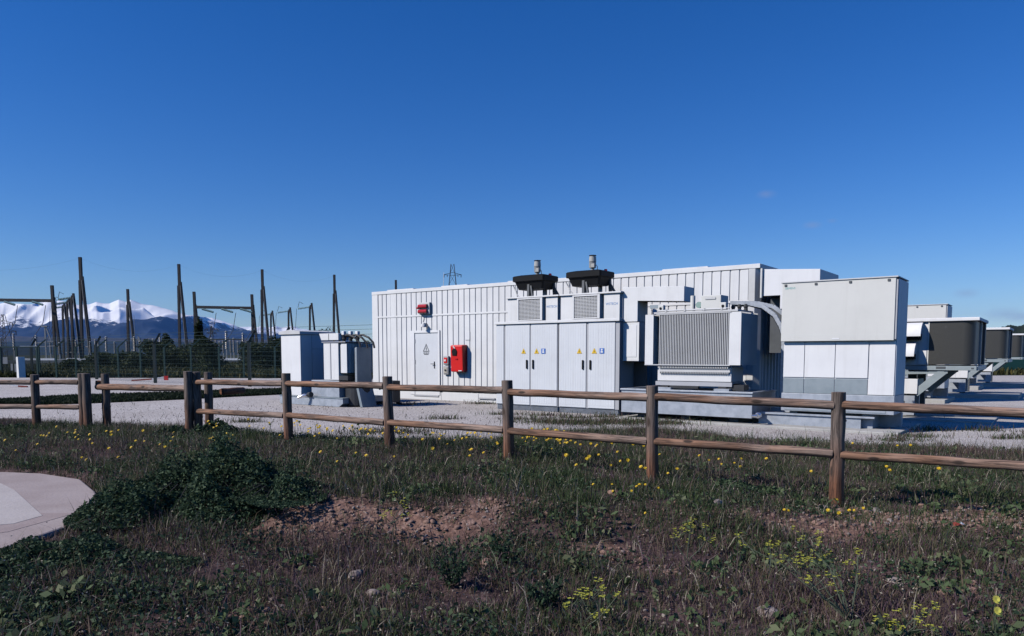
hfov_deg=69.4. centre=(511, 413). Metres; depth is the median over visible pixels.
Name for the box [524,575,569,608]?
thistle plant
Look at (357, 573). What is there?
stone
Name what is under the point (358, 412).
rubble
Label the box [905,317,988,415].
cooling unit
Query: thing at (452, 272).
lattice pylon
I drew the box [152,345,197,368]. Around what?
shrub
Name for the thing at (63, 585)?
weed rosettes
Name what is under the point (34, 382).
wooden fence
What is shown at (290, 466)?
thistle plant
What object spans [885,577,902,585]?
stone
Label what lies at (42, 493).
concrete path
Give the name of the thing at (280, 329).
mountains
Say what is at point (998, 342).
cooling unit
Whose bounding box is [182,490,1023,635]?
rubble
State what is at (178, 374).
scrub grass
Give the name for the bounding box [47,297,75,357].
insulator pylon
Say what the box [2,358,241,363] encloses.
wall
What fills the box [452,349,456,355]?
window
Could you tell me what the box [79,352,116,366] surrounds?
shrub
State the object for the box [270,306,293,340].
insulator pylon
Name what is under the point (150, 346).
shrub
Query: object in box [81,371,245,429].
wooden gate
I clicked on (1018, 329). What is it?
hills
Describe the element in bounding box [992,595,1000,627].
yellow flower
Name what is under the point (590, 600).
mustard plant
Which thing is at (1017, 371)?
scrub grass
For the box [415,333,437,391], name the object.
door
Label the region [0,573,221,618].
bramble bush
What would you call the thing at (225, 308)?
portal gantry
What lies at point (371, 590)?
stone
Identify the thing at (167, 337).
shrub
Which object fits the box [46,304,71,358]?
insulator pylon
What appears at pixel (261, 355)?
shrub
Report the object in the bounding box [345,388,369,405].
rubber drum
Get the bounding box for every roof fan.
[512,260,558,296]
[565,255,614,293]
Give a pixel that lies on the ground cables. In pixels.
(399, 403)
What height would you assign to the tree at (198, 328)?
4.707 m
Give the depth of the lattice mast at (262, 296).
192.25 m
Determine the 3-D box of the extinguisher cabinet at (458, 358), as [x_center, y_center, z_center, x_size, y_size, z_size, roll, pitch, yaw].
[-1.724,-1.770,23.907,0.520,0.877,0.285,3,6,37]
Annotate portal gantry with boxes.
[0,285,61,358]
[192,292,257,343]
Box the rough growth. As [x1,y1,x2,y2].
[0,387,281,404]
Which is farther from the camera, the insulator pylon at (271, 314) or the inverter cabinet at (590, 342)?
the insulator pylon at (271, 314)
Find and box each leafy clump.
[0,423,33,431]
[148,424,189,436]
[181,418,239,437]
[664,478,771,497]
[953,618,1017,635]
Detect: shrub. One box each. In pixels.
[58,358,81,370]
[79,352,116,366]
[108,350,152,369]
[136,340,176,368]
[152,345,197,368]
[160,333,177,347]
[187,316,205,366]
[192,336,228,370]
[236,341,280,369]
[266,337,280,359]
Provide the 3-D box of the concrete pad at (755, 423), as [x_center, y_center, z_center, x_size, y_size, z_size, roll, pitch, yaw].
[5.574,0.233,16.546,5.950,0.160,2.600,3,6,37]
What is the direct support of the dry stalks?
on the ground at (482, 419)
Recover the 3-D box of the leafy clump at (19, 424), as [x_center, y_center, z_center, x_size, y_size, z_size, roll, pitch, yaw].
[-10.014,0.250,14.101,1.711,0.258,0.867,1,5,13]
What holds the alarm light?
attached to the container building
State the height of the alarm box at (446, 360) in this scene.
0.300 m
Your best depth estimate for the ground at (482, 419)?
6.52 m
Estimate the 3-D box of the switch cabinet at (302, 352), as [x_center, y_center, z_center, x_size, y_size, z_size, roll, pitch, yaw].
[-6.385,-1.581,23.137,1.040,1.998,1.370,3,6,37]
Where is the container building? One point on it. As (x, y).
(408, 349)
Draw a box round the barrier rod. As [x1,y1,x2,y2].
[131,376,168,380]
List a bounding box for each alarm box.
[443,356,449,364]
[443,366,449,374]
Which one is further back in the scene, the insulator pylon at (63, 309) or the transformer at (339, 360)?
the insulator pylon at (63, 309)
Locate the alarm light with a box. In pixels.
[416,302,430,314]
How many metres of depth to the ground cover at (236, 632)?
5.36 m
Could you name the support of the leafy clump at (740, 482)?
on the ground at (482, 419)
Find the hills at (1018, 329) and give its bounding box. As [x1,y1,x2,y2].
[1005,325,1023,333]
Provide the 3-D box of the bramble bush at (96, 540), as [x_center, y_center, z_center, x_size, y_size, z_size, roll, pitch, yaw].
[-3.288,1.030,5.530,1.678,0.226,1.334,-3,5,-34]
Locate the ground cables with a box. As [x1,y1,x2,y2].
[395,402,413,404]
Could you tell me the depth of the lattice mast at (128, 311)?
203.42 m
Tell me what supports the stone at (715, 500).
on the ground at (482, 419)
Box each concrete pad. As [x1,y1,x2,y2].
[615,414,920,435]
[903,413,998,423]
[925,396,954,403]
[948,391,1021,399]
[970,384,983,389]
[976,382,1023,387]
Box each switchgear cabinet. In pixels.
[758,275,908,428]
[905,304,951,396]
[956,317,976,384]
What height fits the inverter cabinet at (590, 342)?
3.060 m
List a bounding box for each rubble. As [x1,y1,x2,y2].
[9,463,1022,635]
[50,405,946,443]
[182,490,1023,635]
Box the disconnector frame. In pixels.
[37,326,65,359]
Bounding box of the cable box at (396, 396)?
[392,380,399,401]
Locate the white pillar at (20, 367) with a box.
[16,357,25,377]
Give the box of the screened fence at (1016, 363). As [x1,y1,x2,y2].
[993,359,1023,370]
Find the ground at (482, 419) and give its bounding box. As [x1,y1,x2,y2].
[0,410,1023,635]
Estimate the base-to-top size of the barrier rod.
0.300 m
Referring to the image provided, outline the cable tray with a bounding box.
[730,301,783,407]
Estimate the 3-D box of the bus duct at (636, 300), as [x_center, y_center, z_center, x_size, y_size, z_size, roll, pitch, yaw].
[3.574,-1.509,18.089,1.600,3.150,0.660,3,6,37]
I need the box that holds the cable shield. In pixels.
[355,347,376,406]
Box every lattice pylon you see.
[0,314,16,356]
[204,326,217,340]
[444,264,461,284]
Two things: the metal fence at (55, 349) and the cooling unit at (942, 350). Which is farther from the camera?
the metal fence at (55, 349)
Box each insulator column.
[12,333,15,357]
[225,332,227,357]
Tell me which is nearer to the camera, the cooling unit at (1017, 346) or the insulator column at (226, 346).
the cooling unit at (1017, 346)
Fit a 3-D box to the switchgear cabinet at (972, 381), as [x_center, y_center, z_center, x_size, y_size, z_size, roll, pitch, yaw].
[19.277,-2.762,33.091,2.600,2.935,1.150,3,6,37]
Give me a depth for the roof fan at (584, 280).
19.02 m
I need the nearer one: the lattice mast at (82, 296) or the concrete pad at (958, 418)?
the concrete pad at (958, 418)
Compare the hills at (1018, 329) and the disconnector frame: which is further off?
the hills at (1018, 329)
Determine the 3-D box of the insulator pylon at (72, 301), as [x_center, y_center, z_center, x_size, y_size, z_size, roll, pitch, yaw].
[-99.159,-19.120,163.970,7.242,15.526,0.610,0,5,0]
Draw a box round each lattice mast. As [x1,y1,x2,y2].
[78,257,91,355]
[126,289,135,351]
[177,264,187,347]
[260,269,269,348]
[333,275,340,341]
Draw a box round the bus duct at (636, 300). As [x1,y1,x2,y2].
[623,286,693,412]
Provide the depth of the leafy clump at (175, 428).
12.56 m
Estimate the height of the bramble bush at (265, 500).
0.270 m
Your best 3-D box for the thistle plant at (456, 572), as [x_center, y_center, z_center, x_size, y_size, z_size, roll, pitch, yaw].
[-0.404,1.044,5.153,0.397,0.366,0.397,1,5,17]
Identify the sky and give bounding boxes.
[0,0,1023,341]
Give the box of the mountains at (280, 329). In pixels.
[240,326,355,341]
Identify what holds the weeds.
on the ground at (482, 419)
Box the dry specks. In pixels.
[0,420,1023,635]
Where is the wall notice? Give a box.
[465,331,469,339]
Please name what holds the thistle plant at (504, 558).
on the ground at (482, 419)
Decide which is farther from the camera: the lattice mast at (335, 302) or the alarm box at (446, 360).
the lattice mast at (335, 302)
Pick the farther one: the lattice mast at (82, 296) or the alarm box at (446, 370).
the lattice mast at (82, 296)
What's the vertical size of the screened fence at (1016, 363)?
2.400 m
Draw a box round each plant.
[196,438,217,479]
[265,456,298,479]
[379,491,410,538]
[426,532,481,588]
[491,533,524,568]
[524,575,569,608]
[562,577,620,629]
[670,517,715,563]
[735,525,862,621]
[873,601,941,635]
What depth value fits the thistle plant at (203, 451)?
7.97 m
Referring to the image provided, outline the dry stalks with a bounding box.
[0,414,1023,635]
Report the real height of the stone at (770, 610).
0.088 m
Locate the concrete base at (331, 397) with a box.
[279,380,382,406]
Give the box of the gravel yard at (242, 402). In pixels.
[0,375,1023,409]
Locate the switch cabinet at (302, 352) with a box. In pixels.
[279,330,335,395]
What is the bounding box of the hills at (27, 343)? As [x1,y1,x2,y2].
[2,341,372,354]
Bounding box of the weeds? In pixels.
[9,399,1023,442]
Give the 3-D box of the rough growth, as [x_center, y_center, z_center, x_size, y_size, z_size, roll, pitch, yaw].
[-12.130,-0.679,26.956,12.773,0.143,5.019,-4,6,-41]
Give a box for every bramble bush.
[0,531,206,590]
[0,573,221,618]
[63,424,299,530]
[204,470,348,507]
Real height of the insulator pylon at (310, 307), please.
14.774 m
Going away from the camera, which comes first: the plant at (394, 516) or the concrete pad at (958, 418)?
the plant at (394, 516)
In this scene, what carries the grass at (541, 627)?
on the ground at (482, 419)
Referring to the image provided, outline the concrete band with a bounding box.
[0,513,70,532]
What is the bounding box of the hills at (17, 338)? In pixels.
[1,336,372,344]
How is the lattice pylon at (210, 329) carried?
on the terrain at (42, 356)
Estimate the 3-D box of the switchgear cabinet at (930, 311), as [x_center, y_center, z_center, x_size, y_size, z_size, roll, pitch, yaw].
[12.797,-2.025,24.232,2.600,2.935,1.150,3,6,37]
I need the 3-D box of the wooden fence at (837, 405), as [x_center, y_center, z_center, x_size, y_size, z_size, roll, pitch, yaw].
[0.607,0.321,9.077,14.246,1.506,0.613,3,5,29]
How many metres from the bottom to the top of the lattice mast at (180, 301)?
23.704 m
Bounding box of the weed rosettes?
[0,430,1023,635]
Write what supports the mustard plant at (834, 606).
on the ground at (482, 419)
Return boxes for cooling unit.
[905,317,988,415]
[959,327,1013,392]
[985,334,1023,382]
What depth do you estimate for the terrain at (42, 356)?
445.24 m
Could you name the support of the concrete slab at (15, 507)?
on the concrete path
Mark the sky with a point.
(371, 145)
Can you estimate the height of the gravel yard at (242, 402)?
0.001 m
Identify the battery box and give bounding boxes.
[902,378,923,414]
[948,370,969,391]
[976,364,993,381]
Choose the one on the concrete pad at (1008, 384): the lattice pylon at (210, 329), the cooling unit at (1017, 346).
the cooling unit at (1017, 346)
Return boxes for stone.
[348,569,363,580]
[366,589,380,595]
[710,499,723,506]
[756,605,777,618]
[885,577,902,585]
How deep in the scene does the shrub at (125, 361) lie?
60.95 m
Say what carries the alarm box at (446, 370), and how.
attached to the container building
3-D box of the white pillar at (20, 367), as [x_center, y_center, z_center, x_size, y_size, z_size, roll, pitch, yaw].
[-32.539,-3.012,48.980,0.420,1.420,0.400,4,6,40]
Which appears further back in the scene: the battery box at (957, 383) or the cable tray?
the battery box at (957, 383)
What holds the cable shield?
on the gravel yard at (242, 402)
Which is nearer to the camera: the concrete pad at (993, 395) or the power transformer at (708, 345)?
the power transformer at (708, 345)
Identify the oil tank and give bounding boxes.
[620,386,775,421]
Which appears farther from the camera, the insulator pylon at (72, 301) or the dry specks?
the insulator pylon at (72, 301)
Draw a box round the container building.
[372,263,780,402]
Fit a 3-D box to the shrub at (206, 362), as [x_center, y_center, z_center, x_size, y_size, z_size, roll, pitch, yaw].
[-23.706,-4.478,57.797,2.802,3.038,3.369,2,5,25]
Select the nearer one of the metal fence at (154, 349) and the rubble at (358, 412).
the rubble at (358, 412)
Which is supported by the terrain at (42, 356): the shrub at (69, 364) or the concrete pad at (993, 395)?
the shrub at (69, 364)
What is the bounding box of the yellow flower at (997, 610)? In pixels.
[994,607,1001,632]
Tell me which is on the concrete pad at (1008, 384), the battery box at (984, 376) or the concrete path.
the battery box at (984, 376)
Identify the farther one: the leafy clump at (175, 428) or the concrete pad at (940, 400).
the concrete pad at (940, 400)
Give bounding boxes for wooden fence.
[0,373,83,427]
[192,372,1023,507]
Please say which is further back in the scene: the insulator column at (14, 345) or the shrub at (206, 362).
the insulator column at (14, 345)
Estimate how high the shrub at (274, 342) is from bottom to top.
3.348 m
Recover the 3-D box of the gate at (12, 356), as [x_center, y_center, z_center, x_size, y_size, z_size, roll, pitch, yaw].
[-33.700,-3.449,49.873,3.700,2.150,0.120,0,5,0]
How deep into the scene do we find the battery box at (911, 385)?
17.35 m
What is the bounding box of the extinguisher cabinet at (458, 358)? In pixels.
[450,345,466,371]
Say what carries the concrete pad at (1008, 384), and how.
on the gravel yard at (242, 402)
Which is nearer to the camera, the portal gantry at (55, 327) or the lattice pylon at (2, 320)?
the portal gantry at (55, 327)
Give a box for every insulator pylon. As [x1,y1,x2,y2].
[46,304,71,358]
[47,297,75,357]
[50,292,82,357]
[258,310,275,337]
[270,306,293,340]
[294,303,314,330]
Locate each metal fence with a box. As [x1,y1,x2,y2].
[0,325,372,388]
[35,339,280,377]
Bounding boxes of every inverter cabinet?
[494,295,560,411]
[557,291,636,414]
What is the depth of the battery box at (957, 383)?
26.23 m
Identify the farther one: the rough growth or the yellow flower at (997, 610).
the rough growth
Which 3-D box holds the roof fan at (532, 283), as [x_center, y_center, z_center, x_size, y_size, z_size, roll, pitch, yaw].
[0.617,-3.660,20.282,1.397,1.026,0.740,3,6,37]
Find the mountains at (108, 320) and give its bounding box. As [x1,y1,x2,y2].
[0,300,279,338]
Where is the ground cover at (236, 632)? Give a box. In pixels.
[0,427,1023,635]
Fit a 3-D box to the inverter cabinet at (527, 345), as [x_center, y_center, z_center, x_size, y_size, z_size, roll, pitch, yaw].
[0.659,-1.623,20.242,2.090,3.060,1.030,3,6,37]
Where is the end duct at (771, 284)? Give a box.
[760,268,838,352]
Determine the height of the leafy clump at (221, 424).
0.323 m
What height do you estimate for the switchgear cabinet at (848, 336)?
2.935 m
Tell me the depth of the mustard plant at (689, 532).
5.72 m
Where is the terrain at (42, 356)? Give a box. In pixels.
[6,355,1023,375]
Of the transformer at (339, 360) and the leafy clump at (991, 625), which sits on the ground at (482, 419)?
the leafy clump at (991, 625)
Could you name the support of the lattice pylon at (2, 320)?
on the terrain at (42, 356)
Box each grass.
[0,360,372,377]
[0,413,1023,635]
[982,367,1023,374]
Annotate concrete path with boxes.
[0,472,95,547]
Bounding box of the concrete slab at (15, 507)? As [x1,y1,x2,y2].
[0,483,41,524]
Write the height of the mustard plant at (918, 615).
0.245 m
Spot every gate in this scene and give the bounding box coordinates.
[0,346,40,377]
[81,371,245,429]
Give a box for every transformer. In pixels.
[319,331,374,379]
[645,295,757,390]
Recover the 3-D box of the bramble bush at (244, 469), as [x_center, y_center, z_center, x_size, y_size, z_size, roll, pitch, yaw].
[-3.035,0.531,7.269,2.204,0.819,2.030,0,5,0]
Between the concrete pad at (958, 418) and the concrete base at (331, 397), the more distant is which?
the concrete base at (331, 397)
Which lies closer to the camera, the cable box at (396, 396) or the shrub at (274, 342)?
the cable box at (396, 396)
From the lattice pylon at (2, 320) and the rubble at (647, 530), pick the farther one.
the lattice pylon at (2, 320)
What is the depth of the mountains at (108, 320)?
32423.04 m
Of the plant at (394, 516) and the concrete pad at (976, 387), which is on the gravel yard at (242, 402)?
the concrete pad at (976, 387)

